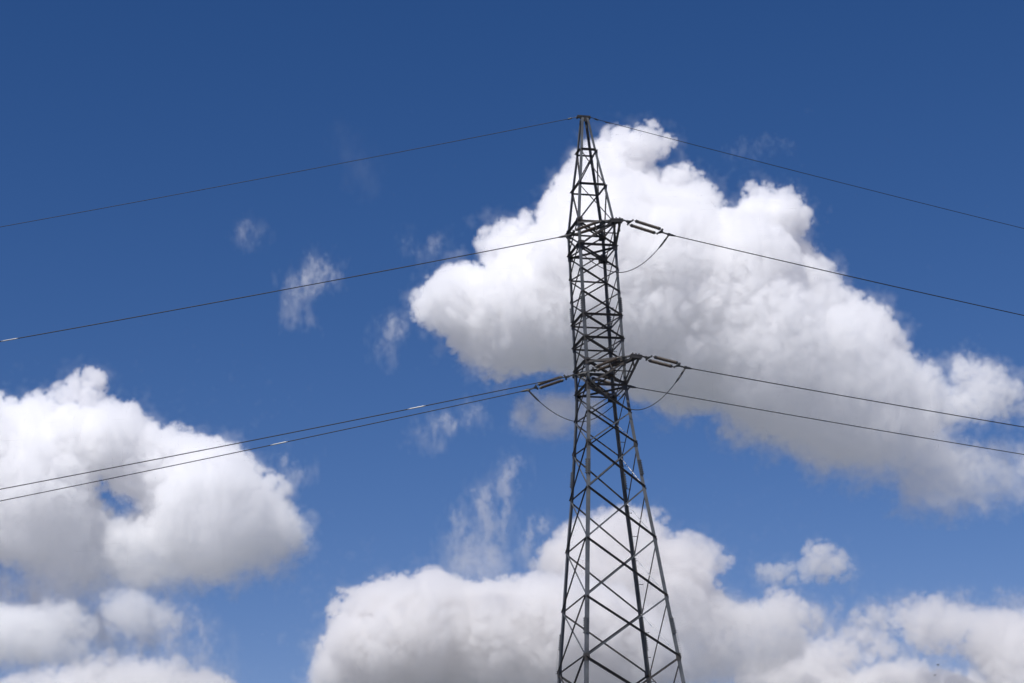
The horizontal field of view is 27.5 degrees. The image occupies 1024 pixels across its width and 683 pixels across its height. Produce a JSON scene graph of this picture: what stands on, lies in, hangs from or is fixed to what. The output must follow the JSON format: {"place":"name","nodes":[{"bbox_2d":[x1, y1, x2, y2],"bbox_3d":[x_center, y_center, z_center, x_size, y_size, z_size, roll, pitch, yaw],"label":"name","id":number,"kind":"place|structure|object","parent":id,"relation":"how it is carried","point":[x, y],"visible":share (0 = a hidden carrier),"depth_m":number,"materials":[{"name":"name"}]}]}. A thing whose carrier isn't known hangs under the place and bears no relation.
{"place":"outdoors","nodes":[
{"label":"outdoors","id":0,"kind":"place"},
{"bbox_2d":[0,0,1023,682],"label":"sky","id":1,"kind":"structure","parent":0,"point":[428,547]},
{"label":"ground","id":2,"kind":"structure","parent":0,"visible":0},
{"bbox_2d":[557,115,684,682],"bbox_3d":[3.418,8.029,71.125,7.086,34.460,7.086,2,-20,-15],"label":"lattice pylon","id":3,"kind":"object","parent":2,"relation":"on","point":[586,338],"visible":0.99,"depth_m":72.81,"materials":[{"name":"metal"}]},
{"bbox_2d":[1,117,575,226],"bbox_3d":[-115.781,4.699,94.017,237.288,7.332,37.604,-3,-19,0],"label":"earth wire","id":4,"kind":"object","parent":3,"relation":"attached to","point":[294,172],"visible":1,"depth_m":77.91,"materials":[{"name":"metal"}]},
{"bbox_2d":[521,374,572,391],"bbox_3d":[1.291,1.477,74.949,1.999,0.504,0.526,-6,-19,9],"label":"insulator string","id":5,"kind":"object","parent":3,"relation":"hanging from","point":[547,385],"visible":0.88,"depth_m":74.97,"materials":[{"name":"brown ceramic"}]},
{"bbox_2d":[0,391,520,500],"bbox_3d":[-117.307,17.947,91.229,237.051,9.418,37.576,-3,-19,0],"label":"conductor","id":6,"kind":"object","parent":5,"relation":"attached to","point":[261,447],"visible":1,"depth_m":76.04,"materials":[{"name":"metal"}]},
{"bbox_2d":[558,219,610,237],"bbox_3d":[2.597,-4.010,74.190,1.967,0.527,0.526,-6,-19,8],"label":"insulator string","id":7,"kind":"object","parent":3,"relation":"attached to","point":[585,226],"visible":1,"depth_m":74.16,"materials":[{"name":"grey ceramic"}]},
{"bbox_2d":[0,237,557,341],"bbox_3d":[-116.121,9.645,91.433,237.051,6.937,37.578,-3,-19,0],"label":"conductor","id":8,"kind":"object","parent":7,"relation":"attached to","point":[278,290],"visible":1,"depth_m":75.47,"materials":[{"name":"metal"}]},
{"bbox_2d":[578,355,630,374],"bbox_3d":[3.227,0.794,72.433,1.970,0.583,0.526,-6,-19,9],"label":"insulator string","id":9,"kind":"object","parent":3,"relation":"attached to","point":[601,368],"visible":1,"depth_m":72.43,"materials":[{"name":"grey ceramic"}]},
{"bbox_2d":[0,374,577,489],"bbox_3d":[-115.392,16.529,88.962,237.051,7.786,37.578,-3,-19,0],"label":"conductor","id":10,"kind":"object","parent":9,"relation":"attached to","point":[292,432],"visible":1,"depth_m":73.61,"materials":[{"name":"metal"}]},
{"bbox_2d":[590,376,636,387],"bbox_3d":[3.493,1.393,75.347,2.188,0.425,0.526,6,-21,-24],"label":"insulator string","id":11,"kind":"object","parent":3,"relation":"attached to","point":[615,380],"visible":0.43,"depth_m":75.37,"materials":[{"name":"grey ceramic"}]},
{"bbox_2d":[528,387,629,421],"bbox_3d":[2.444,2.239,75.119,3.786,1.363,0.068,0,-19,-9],"label":"jumper loop","id":12,"kind":"object","parent":11,"relation":"hanging from","point":[531,393],"visible":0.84,"depth_m":74.92,"materials":[{"name":"metal"}]},
{"bbox_2d":[637,387,1023,454],"bbox_3d":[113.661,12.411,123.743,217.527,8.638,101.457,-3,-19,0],"label":"conductor","id":13,"kind":"object","parent":11,"relation":"attached to","point":[828,421],"visible":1,"depth_m":78.73,"materials":[{"name":"metal"}]},
{"bbox_2d":[623,219,675,236],"bbox_3d":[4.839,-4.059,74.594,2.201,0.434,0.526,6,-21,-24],"label":"insulator string","id":14,"kind":"object","parent":3,"relation":"attached to","point":[628,222],"visible":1,"depth_m":74.54,"materials":[{"name":"grey ceramic"}]},
{"bbox_2d":[566,235,668,272],"bbox_3d":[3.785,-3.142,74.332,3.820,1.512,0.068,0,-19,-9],"label":"jumper loop","id":15,"kind":"object","parent":14,"relation":"hanging from","point":[662,243],"visible":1,"depth_m":74.17,"materials":[{"name":"metal"}]},
{"bbox_2d":[675,236,1023,315],"bbox_3d":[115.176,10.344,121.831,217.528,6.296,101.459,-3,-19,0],"label":"conductor","id":16,"kind":"object","parent":14,"relation":"attached to","point":[849,276],"visible":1,"depth_m":77.63,"materials":[{"name":"metal"}]},
{"bbox_2d":[640,354,691,368],"bbox_3d":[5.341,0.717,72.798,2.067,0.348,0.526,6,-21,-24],"label":"insulator string","id":17,"kind":"object","parent":3,"relation":"attached to","point":[663,359],"visible":1,"depth_m":72.75,"materials":[{"name":"grey ceramic"}]},
{"bbox_2d":[585,368,684,409],"bbox_3d":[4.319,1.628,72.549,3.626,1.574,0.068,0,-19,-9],"label":"jumper loop","id":18,"kind":"object","parent":17,"relation":"hanging from","point":[678,378],"visible":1,"depth_m":72.39,"materials":[{"name":"metal"}]},
{"bbox_2d":[692,368,1023,426],"bbox_3d":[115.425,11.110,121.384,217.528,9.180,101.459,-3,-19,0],"label":"conductor","id":19,"kind":"object","parent":17,"relation":"attached to","point":[855,397],"visible":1,"depth_m":75.66,"materials":[{"name":"metal"}]},
{"bbox_2d":[591,117,1023,228],"bbox_3d":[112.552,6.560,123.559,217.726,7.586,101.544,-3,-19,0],"label":"earth wire","id":20,"kind":"object","parent":3,"relation":"attached to","point":[805,173],"visible":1,"depth_m":80.08,"materials":[{"name":"metal"}]}
]}

